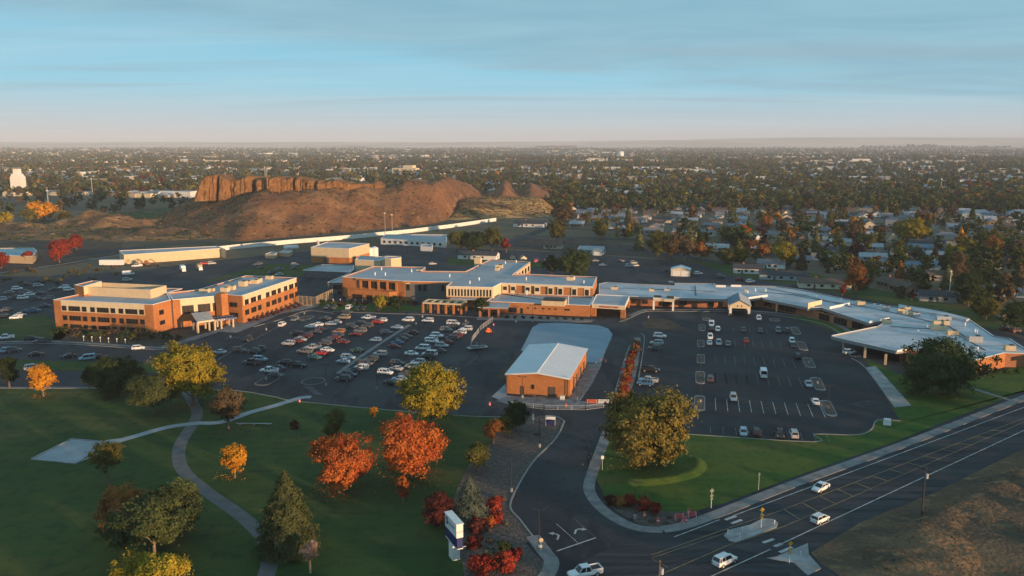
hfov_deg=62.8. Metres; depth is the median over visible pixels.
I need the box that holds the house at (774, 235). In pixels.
[771,231,785,239]
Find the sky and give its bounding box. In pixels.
[0,0,1023,141]
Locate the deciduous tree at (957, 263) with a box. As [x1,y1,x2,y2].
[946,251,970,286]
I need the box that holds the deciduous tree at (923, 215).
[916,210,934,221]
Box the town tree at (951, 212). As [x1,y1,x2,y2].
[943,203,958,216]
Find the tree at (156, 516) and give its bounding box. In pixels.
[91,484,204,556]
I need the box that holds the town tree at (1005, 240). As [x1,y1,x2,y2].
[1000,238,1010,248]
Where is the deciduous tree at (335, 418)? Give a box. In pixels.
[319,407,347,438]
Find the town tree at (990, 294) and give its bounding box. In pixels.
[983,278,995,299]
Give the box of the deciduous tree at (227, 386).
[218,384,232,397]
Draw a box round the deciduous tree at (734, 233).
[719,224,749,247]
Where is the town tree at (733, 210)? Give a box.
[726,207,735,216]
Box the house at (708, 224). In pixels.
[703,222,720,227]
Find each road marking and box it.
[218,325,1023,575]
[275,322,965,575]
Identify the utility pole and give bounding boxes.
[652,559,666,575]
[918,467,932,513]
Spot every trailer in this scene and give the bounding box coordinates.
[99,259,123,265]
[467,345,487,349]
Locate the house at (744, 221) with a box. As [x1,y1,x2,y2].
[738,219,750,224]
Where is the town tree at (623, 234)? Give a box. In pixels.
[620,228,627,238]
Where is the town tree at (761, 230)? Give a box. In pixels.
[755,227,767,235]
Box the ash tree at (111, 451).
[83,438,125,484]
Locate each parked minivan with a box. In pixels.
[79,353,95,360]
[337,314,350,318]
[415,344,430,349]
[422,349,437,355]
[446,319,459,324]
[709,320,713,325]
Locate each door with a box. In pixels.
[549,387,554,396]
[659,301,669,305]
[673,271,679,275]
[681,271,688,276]
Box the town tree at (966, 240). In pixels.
[953,232,977,250]
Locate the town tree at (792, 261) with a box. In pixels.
[779,256,796,265]
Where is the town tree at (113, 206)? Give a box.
[108,201,120,212]
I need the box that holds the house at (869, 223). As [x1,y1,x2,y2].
[863,219,875,227]
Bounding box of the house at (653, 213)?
[643,210,657,215]
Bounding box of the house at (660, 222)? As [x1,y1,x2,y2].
[649,219,664,226]
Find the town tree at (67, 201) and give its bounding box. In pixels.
[62,197,73,206]
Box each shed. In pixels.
[0,248,37,263]
[265,251,277,258]
[278,250,292,256]
[420,244,432,251]
[505,343,587,398]
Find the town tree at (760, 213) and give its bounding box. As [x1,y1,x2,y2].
[756,208,770,218]
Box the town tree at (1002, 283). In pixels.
[986,271,1021,304]
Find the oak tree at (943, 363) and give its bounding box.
[896,335,1002,399]
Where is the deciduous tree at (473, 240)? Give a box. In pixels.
[460,231,488,250]
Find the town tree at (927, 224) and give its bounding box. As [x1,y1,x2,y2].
[924,213,932,233]
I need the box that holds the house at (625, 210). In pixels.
[621,208,632,214]
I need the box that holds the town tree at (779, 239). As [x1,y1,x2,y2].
[768,235,789,246]
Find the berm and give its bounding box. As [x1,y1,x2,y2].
[617,455,706,489]
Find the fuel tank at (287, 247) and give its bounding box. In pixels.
[283,245,298,250]
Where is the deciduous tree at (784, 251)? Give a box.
[770,241,798,263]
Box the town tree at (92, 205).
[85,199,97,209]
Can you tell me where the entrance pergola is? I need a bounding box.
[422,299,466,314]
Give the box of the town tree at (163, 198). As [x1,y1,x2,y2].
[159,195,166,202]
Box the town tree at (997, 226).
[993,217,1004,231]
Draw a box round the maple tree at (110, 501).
[92,481,149,532]
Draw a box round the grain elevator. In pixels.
[0,169,25,193]
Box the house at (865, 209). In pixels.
[858,207,872,210]
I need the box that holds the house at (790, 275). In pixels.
[758,268,809,280]
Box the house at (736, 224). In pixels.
[726,221,743,225]
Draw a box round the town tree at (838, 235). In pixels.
[835,231,842,242]
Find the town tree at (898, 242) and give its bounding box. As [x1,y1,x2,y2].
[891,238,908,248]
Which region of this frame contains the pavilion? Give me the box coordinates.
[478,303,509,317]
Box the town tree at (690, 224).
[684,219,698,230]
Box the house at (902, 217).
[898,214,912,220]
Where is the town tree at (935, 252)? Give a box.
[930,246,938,256]
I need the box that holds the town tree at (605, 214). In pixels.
[600,209,610,218]
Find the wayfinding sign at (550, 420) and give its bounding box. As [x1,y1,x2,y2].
[545,416,555,424]
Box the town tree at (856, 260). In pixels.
[846,257,860,269]
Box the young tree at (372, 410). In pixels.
[368,407,377,421]
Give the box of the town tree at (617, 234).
[614,227,620,239]
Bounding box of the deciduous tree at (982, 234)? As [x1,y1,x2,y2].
[973,229,1005,241]
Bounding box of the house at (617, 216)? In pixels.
[608,215,625,221]
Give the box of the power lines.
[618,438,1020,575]
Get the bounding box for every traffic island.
[299,315,836,416]
[724,518,820,575]
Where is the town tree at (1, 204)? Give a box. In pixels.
[0,198,5,208]
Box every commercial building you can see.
[136,192,152,197]
[392,168,418,173]
[403,165,415,167]
[665,168,704,171]
[852,159,869,160]
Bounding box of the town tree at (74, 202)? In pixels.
[70,198,78,206]
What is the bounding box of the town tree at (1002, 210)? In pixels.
[993,206,1005,214]
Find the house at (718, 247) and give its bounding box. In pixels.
[705,242,729,251]
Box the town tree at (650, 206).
[646,201,656,209]
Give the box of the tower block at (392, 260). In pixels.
[385,256,400,265]
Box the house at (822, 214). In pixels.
[806,211,827,216]
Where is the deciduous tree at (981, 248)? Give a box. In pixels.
[964,243,995,261]
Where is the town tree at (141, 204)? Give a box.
[136,200,145,209]
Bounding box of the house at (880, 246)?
[861,243,883,251]
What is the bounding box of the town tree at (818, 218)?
[812,211,821,226]
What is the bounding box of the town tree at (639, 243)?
[633,229,645,249]
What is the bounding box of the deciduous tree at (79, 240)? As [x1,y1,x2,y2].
[70,234,83,249]
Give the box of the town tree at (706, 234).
[693,225,711,241]
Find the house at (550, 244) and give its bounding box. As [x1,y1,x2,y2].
[543,239,563,248]
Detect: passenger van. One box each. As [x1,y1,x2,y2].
[122,270,133,275]
[759,367,767,377]
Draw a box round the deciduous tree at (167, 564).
[104,547,194,575]
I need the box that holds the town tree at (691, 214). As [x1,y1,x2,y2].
[684,208,697,217]
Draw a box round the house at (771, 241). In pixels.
[755,239,774,244]
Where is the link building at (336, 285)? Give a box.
[328,273,350,293]
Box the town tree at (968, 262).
[960,251,979,267]
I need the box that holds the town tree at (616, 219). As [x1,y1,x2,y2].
[611,217,621,226]
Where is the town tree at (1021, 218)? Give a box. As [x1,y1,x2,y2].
[1013,213,1023,226]
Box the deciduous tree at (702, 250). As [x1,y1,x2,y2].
[691,241,712,260]
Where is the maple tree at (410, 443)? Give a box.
[375,412,450,478]
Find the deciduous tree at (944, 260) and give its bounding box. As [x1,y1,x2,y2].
[936,252,952,270]
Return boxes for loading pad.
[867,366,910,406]
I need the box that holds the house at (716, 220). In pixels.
[707,218,722,223]
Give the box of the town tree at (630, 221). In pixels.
[627,214,635,233]
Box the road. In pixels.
[566,403,1023,575]
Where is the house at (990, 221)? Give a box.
[983,218,997,224]
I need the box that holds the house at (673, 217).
[659,214,675,220]
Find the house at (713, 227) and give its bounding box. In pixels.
[707,224,717,230]
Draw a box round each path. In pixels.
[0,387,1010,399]
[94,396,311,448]
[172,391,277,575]
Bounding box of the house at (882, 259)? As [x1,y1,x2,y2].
[879,257,895,269]
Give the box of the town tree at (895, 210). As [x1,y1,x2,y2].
[888,204,903,215]
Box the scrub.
[155,179,452,237]
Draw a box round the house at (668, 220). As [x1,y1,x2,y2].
[656,217,671,222]
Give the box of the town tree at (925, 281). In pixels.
[915,274,936,289]
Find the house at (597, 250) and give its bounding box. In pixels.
[577,244,605,255]
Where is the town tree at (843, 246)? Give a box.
[838,240,846,256]
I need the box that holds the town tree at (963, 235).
[953,233,972,243]
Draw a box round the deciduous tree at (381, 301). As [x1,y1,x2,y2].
[373,294,388,307]
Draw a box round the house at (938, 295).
[916,288,971,303]
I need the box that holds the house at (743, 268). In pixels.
[733,262,762,273]
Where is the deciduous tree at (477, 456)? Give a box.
[464,441,490,471]
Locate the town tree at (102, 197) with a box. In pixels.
[96,192,106,200]
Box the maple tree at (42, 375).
[26,363,58,396]
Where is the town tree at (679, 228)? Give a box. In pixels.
[677,225,683,235]
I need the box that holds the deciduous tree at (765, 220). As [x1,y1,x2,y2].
[756,214,773,228]
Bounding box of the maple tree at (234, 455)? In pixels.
[219,442,247,477]
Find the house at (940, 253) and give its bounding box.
[924,251,944,255]
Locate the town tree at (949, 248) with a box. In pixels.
[944,241,953,253]
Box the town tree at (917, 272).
[908,267,927,283]
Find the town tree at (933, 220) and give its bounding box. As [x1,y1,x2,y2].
[931,212,939,223]
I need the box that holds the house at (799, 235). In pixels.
[786,231,804,239]
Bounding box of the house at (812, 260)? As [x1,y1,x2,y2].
[794,255,818,264]
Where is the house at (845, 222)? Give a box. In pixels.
[835,220,848,225]
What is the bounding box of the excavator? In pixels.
[485,328,493,333]
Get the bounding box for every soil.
[0,241,121,273]
[486,239,693,258]
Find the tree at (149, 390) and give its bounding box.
[122,372,178,414]
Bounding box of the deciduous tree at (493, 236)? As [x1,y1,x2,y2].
[482,225,503,250]
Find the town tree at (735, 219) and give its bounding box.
[725,213,738,222]
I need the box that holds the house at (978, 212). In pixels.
[959,209,993,217]
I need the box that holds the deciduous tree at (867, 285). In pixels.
[858,276,873,287]
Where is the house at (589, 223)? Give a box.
[576,218,592,224]
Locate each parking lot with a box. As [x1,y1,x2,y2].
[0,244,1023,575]
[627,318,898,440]
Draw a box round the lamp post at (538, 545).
[532,508,545,548]
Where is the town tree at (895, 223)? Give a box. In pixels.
[890,220,899,232]
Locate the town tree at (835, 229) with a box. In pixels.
[830,226,845,237]
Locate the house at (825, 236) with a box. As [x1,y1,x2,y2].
[808,233,829,239]
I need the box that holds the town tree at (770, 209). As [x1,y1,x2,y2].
[764,208,774,217]
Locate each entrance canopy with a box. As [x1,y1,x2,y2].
[191,315,236,331]
[653,295,674,310]
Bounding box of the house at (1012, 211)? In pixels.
[1006,208,1023,217]
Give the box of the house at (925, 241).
[908,238,935,243]
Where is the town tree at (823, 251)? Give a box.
[815,247,828,266]
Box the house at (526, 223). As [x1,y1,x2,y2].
[513,219,546,227]
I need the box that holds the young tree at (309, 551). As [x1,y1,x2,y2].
[299,540,319,573]
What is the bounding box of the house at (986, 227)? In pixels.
[974,224,995,229]
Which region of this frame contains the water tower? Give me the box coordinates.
[618,151,623,156]
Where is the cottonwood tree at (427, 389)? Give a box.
[395,361,468,426]
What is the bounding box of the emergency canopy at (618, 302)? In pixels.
[591,294,629,317]
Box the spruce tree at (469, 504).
[453,476,488,528]
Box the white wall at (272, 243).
[219,218,495,249]
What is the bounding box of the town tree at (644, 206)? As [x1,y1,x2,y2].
[639,199,646,211]
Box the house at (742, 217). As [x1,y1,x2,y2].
[738,215,747,218]
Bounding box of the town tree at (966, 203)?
[963,200,971,208]
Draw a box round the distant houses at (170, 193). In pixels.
[0,147,1023,197]
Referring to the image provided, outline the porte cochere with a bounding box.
[727,292,751,316]
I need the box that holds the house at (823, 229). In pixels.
[818,226,832,233]
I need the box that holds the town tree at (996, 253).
[987,248,1004,268]
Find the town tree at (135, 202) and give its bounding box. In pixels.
[133,198,144,208]
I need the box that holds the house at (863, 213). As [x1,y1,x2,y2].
[856,212,870,217]
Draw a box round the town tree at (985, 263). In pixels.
[971,251,998,269]
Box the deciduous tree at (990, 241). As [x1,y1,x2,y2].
[981,235,1004,251]
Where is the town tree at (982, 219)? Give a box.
[978,216,987,224]
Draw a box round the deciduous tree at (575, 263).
[550,248,591,275]
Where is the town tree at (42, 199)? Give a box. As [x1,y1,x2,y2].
[37,195,45,202]
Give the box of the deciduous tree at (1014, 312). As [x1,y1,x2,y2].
[995,299,1023,332]
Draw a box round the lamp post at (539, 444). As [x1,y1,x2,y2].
[535,416,544,447]
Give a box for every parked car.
[0,307,11,311]
[0,313,9,316]
[3,290,14,293]
[9,315,22,318]
[13,312,26,315]
[23,292,34,295]
[28,351,43,356]
[39,303,51,307]
[60,353,76,358]
[94,353,107,358]
[213,349,226,353]
[268,371,283,376]
[273,365,286,370]
[292,338,302,342]
[304,324,316,327]
[307,354,321,359]
[310,329,322,333]
[313,322,323,325]
[314,350,328,355]
[315,326,327,330]
[318,340,332,344]
[319,316,331,319]
[320,347,334,351]
[321,337,334,341]
[324,321,336,325]
[328,334,340,338]
[331,331,344,336]
[336,338,349,343]
[336,358,350,363]
[341,309,352,313]
[347,366,362,372]
[349,331,361,335]
[350,347,364,352]
[371,319,383,323]
[383,379,396,385]
[387,343,401,348]
[388,365,403,370]
[390,324,402,328]
[390,339,403,344]
[391,375,406,380]
[395,336,408,340]
[398,370,410,376]
[399,333,412,337]
[404,350,418,355]
[406,330,419,334]
[434,348,446,352]
[441,339,453,343]
[790,342,795,347]
[804,380,812,386]
[810,398,819,404]
[811,481,829,492]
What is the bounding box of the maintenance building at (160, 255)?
[119,246,225,263]
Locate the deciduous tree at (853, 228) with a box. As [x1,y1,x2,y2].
[839,219,871,239]
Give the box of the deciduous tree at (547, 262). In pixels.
[541,254,558,274]
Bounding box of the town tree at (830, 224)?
[821,219,834,227]
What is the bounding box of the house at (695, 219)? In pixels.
[680,217,698,222]
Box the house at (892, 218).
[884,216,899,220]
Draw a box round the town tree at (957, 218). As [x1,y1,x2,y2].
[952,214,964,222]
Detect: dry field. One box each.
[811,449,1023,575]
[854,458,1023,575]
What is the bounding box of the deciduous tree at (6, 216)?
[0,211,13,222]
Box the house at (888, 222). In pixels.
[884,219,900,225]
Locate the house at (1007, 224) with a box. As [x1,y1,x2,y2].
[998,222,1015,225]
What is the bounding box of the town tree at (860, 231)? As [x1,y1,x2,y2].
[855,228,863,243]
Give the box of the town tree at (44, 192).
[40,189,47,194]
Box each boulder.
[485,537,495,542]
[501,520,508,524]
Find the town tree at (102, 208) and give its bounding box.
[99,206,106,211]
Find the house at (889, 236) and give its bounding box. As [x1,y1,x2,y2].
[881,231,898,241]
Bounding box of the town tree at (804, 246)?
[795,240,811,254]
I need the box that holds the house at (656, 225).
[649,223,661,227]
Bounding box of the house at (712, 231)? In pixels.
[700,228,715,235]
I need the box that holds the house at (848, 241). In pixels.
[827,238,851,245]
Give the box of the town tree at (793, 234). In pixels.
[785,226,798,238]
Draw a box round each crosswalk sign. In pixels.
[710,488,713,503]
[760,506,764,523]
[788,540,792,562]
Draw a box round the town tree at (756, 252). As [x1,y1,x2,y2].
[751,249,760,263]
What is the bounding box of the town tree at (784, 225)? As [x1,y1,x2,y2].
[775,218,791,231]
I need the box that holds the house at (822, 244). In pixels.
[820,241,838,248]
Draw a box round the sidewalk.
[0,309,1023,575]
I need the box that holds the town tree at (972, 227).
[967,223,977,231]
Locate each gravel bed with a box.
[453,416,562,575]
[604,500,686,526]
[620,313,631,322]
[642,319,679,329]
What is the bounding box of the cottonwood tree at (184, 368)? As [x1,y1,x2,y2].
[146,340,228,404]
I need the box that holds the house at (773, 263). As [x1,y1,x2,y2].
[756,257,785,268]
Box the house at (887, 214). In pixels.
[881,212,893,215]
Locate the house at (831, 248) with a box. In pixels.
[825,245,839,253]
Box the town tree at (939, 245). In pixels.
[933,235,943,250]
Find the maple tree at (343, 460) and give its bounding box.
[306,431,377,492]
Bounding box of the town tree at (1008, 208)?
[1004,203,1018,212]
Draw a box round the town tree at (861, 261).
[842,257,868,277]
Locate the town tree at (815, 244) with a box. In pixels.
[811,231,820,252]
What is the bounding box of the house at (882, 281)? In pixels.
[874,275,900,288]
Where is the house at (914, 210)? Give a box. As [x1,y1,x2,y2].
[909,207,919,212]
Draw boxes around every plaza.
[34,438,119,462]
[216,303,317,332]
[477,313,592,321]
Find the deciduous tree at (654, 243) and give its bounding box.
[643,229,669,260]
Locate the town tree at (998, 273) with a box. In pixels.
[986,265,1006,283]
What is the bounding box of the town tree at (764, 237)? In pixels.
[758,233,767,243]
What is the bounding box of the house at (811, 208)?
[802,207,815,212]
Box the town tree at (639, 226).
[633,223,643,233]
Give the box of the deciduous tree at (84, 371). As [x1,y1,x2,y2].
[81,366,92,387]
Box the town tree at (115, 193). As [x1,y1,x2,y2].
[112,189,121,197]
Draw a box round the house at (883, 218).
[881,215,896,221]
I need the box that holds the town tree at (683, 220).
[678,217,688,230]
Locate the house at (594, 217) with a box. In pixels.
[591,215,604,220]
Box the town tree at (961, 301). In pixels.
[957,292,970,304]
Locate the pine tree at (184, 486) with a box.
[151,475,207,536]
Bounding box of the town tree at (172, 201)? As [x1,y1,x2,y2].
[168,197,176,207]
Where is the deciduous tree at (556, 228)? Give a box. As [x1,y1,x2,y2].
[546,218,567,240]
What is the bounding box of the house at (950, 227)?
[945,223,960,230]
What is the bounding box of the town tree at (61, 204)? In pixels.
[54,199,66,209]
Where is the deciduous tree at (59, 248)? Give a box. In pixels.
[46,238,71,262]
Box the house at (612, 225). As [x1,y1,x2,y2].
[606,222,615,228]
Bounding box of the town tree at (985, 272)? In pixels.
[974,267,997,285]
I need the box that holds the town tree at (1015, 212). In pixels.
[1007,211,1021,217]
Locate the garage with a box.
[671,265,690,276]
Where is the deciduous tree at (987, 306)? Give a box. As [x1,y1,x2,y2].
[967,294,1002,319]
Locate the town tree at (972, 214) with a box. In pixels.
[968,205,976,219]
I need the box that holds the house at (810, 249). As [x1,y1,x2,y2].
[790,243,812,253]
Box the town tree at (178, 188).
[174,186,182,190]
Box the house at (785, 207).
[782,205,791,210]
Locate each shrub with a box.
[51,327,62,333]
[61,326,68,334]
[70,327,80,336]
[79,329,90,337]
[86,331,102,338]
[104,329,118,337]
[116,333,123,338]
[123,328,134,338]
[127,330,139,339]
[135,326,150,338]
[147,332,156,338]
[157,331,167,338]
[164,330,173,339]
[175,333,182,340]
[464,534,483,549]
[466,513,489,534]
[466,552,495,575]
[481,544,498,564]
[483,515,495,526]
[485,496,503,511]
[489,509,503,523]
[491,555,503,567]
[493,550,517,573]
[496,539,511,552]
[507,547,522,560]
[604,494,616,505]
[612,496,627,506]
[618,380,629,384]
[618,388,628,395]
[619,368,630,374]
[620,376,633,381]
[621,385,628,391]
[621,493,637,506]
[625,359,634,364]
[626,365,635,372]
[632,344,641,350]
[636,495,653,510]
[650,502,661,514]
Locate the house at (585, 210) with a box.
[576,208,592,214]
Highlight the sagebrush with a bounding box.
[0,208,210,240]
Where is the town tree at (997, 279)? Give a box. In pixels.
[994,277,1017,290]
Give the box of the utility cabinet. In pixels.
[883,418,890,425]
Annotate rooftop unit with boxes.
[199,288,210,292]
[220,286,229,291]
[226,285,235,289]
[238,280,247,286]
[250,279,259,283]
[265,275,273,278]
[567,276,573,280]
[856,300,865,305]
[881,305,889,310]
[882,319,891,323]
[897,308,904,313]
[905,311,914,315]
[912,312,919,316]
[930,324,946,330]
[932,320,943,323]
[935,315,951,320]
[943,320,949,325]
[946,329,958,335]
[967,335,982,342]
[1003,344,1015,350]
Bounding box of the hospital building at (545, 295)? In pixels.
[342,257,596,316]
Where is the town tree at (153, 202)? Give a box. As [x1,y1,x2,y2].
[148,197,157,204]
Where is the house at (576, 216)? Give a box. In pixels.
[567,213,578,219]
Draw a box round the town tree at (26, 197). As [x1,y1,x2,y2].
[22,193,30,202]
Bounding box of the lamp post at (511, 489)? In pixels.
[505,456,516,491]
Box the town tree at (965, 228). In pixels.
[954,223,967,233]
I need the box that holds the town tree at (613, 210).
[609,206,617,214]
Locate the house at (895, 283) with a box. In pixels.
[887,279,918,293]
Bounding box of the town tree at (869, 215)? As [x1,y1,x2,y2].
[865,213,873,219]
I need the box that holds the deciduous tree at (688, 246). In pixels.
[679,235,697,260]
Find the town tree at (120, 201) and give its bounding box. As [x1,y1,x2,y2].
[115,197,127,206]
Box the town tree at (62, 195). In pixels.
[59,186,65,197]
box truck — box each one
[179,265,185,271]
[196,263,202,270]
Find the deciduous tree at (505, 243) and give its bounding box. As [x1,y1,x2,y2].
[500,238,510,252]
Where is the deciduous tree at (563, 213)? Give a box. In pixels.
[548,201,575,222]
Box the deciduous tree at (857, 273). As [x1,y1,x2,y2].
[841,264,871,293]
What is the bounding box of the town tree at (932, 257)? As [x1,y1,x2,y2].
[920,255,937,268]
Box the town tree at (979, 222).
[973,218,983,233]
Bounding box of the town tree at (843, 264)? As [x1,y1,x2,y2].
[837,254,853,268]
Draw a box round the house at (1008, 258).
[1005,253,1013,260]
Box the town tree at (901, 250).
[887,244,911,260]
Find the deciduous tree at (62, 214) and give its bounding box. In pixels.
[54,210,72,218]
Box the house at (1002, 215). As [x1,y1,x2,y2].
[995,213,1008,218]
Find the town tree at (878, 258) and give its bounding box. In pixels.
[873,255,881,268]
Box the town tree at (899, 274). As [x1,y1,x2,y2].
[893,260,905,280]
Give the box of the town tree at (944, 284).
[938,265,954,290]
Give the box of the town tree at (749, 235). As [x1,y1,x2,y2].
[741,231,759,247]
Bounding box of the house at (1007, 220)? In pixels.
[1003,217,1019,222]
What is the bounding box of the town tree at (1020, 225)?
[1016,222,1023,231]
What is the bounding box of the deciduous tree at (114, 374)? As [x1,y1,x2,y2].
[76,353,147,399]
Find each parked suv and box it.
[0,346,10,352]
[5,346,21,352]
[8,294,19,298]
[11,286,22,289]
[17,295,28,299]
[23,363,36,370]
[24,335,38,340]
[29,296,40,299]
[32,283,43,286]
[42,295,54,299]
[63,287,74,290]
[122,277,131,280]
[231,346,246,352]
[243,335,252,341]
[246,347,261,353]
[252,355,267,361]
[256,345,266,351]
[277,359,292,365]
[278,321,285,326]
[281,339,295,345]
[290,330,303,335]
[291,315,298,320]
[299,332,312,337]
[332,328,345,332]
[335,374,351,381]
[340,353,355,359]
[341,370,357,377]
[345,304,352,308]
[345,323,358,328]
[354,320,365,324]
[354,327,366,332]
[355,363,368,370]
[358,359,373,365]
[361,322,373,327]
[364,355,379,361]
[373,350,387,356]
[377,368,392,374]
[379,329,392,334]
[389,359,404,365]
[402,316,413,321]
[404,362,419,368]
[410,358,425,363]
[420,352,434,358]
[421,317,433,322]
[425,337,438,342]
[430,332,443,337]
[435,341,448,347]
[439,326,452,331]
[445,335,458,340]
[447,323,458,328]
[449,332,462,337]
[453,329,466,334]
[460,325,472,330]
[637,378,653,385]
[648,344,662,350]
[650,339,663,344]
[653,332,666,337]
[707,332,712,339]
[707,374,713,381]
[711,552,737,568]
[716,338,721,345]
[729,392,737,401]
[751,427,760,436]
[775,326,780,332]
[783,327,789,332]
[789,337,795,343]
[789,428,798,438]
[794,353,800,359]
[842,348,856,354]
[999,325,1009,330]
[1009,327,1021,332]
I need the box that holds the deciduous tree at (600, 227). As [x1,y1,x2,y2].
[592,221,607,239]
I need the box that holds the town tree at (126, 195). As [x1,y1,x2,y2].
[122,190,129,199]
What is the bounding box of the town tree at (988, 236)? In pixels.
[987,234,1007,251]
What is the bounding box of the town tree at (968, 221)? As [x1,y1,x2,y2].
[958,220,971,228]
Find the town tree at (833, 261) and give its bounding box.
[816,251,841,272]
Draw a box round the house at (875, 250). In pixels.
[855,249,880,254]
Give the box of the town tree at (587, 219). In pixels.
[585,212,591,224]
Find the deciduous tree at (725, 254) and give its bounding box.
[714,247,736,263]
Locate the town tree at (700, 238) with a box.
[693,230,706,243]
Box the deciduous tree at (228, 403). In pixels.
[206,387,247,429]
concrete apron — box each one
[492,384,506,399]
[497,395,602,408]
[532,337,611,400]
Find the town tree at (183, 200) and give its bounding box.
[178,196,188,203]
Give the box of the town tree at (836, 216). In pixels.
[826,211,838,220]
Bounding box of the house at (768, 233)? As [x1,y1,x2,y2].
[755,231,779,238]
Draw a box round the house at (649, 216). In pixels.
[642,213,652,219]
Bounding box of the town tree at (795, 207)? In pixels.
[790,201,800,211]
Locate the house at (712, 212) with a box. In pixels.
[711,210,726,215]
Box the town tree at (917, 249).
[907,244,927,260]
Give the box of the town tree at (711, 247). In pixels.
[702,239,716,256]
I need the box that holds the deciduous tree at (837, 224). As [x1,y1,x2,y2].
[831,222,844,232]
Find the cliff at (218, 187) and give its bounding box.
[194,174,388,201]
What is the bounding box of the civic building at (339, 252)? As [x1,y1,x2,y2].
[311,241,369,263]
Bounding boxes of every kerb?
[0,311,900,535]
[30,438,97,463]
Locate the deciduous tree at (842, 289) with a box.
[839,284,846,295]
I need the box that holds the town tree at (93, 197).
[91,195,98,202]
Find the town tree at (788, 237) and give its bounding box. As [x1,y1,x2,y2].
[784,230,791,243]
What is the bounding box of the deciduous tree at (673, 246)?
[662,231,686,260]
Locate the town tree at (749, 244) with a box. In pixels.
[741,239,758,251]
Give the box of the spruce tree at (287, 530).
[248,470,321,564]
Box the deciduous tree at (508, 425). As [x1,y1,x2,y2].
[499,413,515,435]
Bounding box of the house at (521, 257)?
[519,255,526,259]
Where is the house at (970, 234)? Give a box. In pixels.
[966,230,976,237]
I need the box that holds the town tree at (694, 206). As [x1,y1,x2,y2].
[683,203,696,211]
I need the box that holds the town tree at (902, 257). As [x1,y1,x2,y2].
[893,254,907,267]
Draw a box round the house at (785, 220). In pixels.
[782,216,793,222]
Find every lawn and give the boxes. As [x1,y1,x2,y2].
[0,315,69,339]
[0,388,499,575]
[13,360,160,372]
[42,207,175,221]
[196,264,318,283]
[319,302,427,311]
[448,257,544,267]
[596,358,1023,511]
[693,261,1023,331]
[789,316,854,333]
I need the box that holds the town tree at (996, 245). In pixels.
[991,240,1002,263]
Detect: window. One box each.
[68,306,79,310]
[69,315,80,320]
[70,324,81,327]
[97,307,108,312]
[98,317,109,322]
[98,326,109,329]
[125,309,137,313]
[126,319,137,323]
[182,305,193,313]
[198,303,210,311]
[230,302,237,306]
[230,312,238,317]
[251,306,256,312]
[333,285,340,288]
[352,294,362,298]
[362,281,367,287]
[371,281,376,287]
[380,282,385,288]
[389,282,394,289]
[509,307,516,312]
[679,301,686,304]
[764,301,771,306]
[779,304,795,312]
[819,313,829,321]
[834,317,846,325]
[851,321,862,329]
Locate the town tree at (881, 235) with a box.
[877,231,886,242]
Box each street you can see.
[4,241,210,265]
[487,208,1023,335]
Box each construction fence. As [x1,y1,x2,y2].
[471,317,492,344]
[512,401,603,409]
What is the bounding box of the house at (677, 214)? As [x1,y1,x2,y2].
[667,211,683,216]
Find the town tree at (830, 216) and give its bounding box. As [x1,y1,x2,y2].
[825,208,833,224]
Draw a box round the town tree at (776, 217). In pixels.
[771,215,779,222]
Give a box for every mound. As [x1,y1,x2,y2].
[0,209,213,241]
[448,197,553,219]
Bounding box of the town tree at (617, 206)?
[610,203,621,213]
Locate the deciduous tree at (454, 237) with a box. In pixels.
[447,230,467,249]
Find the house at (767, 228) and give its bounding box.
[754,226,768,231]
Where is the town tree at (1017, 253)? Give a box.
[1005,246,1023,268]
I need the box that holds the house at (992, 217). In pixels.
[979,215,996,220]
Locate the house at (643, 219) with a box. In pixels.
[633,216,647,222]
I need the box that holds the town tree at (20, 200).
[14,197,23,203]
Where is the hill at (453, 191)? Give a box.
[102,177,556,241]
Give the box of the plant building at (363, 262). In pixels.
[355,256,384,271]
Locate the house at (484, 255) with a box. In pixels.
[457,249,499,259]
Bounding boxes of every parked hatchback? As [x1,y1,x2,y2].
[131,344,144,349]
[369,337,381,341]
[739,426,747,436]
[810,512,829,524]
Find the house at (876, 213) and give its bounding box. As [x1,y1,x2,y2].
[867,210,881,216]
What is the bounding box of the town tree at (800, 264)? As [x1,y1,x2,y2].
[795,249,807,269]
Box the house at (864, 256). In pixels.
[857,251,887,260]
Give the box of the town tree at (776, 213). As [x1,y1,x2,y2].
[773,211,784,221]
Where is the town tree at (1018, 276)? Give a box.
[1013,262,1023,289]
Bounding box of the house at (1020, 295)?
[983,284,1023,297]
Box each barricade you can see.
[674,513,683,518]
[687,511,696,516]
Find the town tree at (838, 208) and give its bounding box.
[836,207,847,212]
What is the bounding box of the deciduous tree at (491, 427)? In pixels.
[482,418,504,443]
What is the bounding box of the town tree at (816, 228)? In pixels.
[810,225,822,239]
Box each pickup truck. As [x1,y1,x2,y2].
[0,334,14,339]
[18,289,32,293]
[25,307,40,312]
[33,337,50,343]
[242,358,260,364]
[259,366,278,372]
[288,361,306,367]
[296,347,313,353]
[305,343,321,349]
[361,314,375,319]
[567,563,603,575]
[638,375,658,383]
[641,365,659,372]
[774,426,784,438]
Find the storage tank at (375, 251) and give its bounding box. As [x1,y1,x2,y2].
[371,246,377,255]
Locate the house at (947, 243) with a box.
[944,240,956,247]
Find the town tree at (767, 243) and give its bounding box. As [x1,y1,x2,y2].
[763,242,772,255]
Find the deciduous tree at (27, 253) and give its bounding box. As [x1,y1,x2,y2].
[21,250,34,260]
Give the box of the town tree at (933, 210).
[930,207,939,213]
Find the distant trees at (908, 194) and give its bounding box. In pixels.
[0,143,1023,212]
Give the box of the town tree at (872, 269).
[863,257,889,279]
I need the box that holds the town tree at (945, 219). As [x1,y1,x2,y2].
[936,212,950,226]
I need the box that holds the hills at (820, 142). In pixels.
[0,137,1023,147]
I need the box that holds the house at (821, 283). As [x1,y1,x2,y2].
[796,276,851,289]
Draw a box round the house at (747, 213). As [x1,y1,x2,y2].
[735,210,749,216]

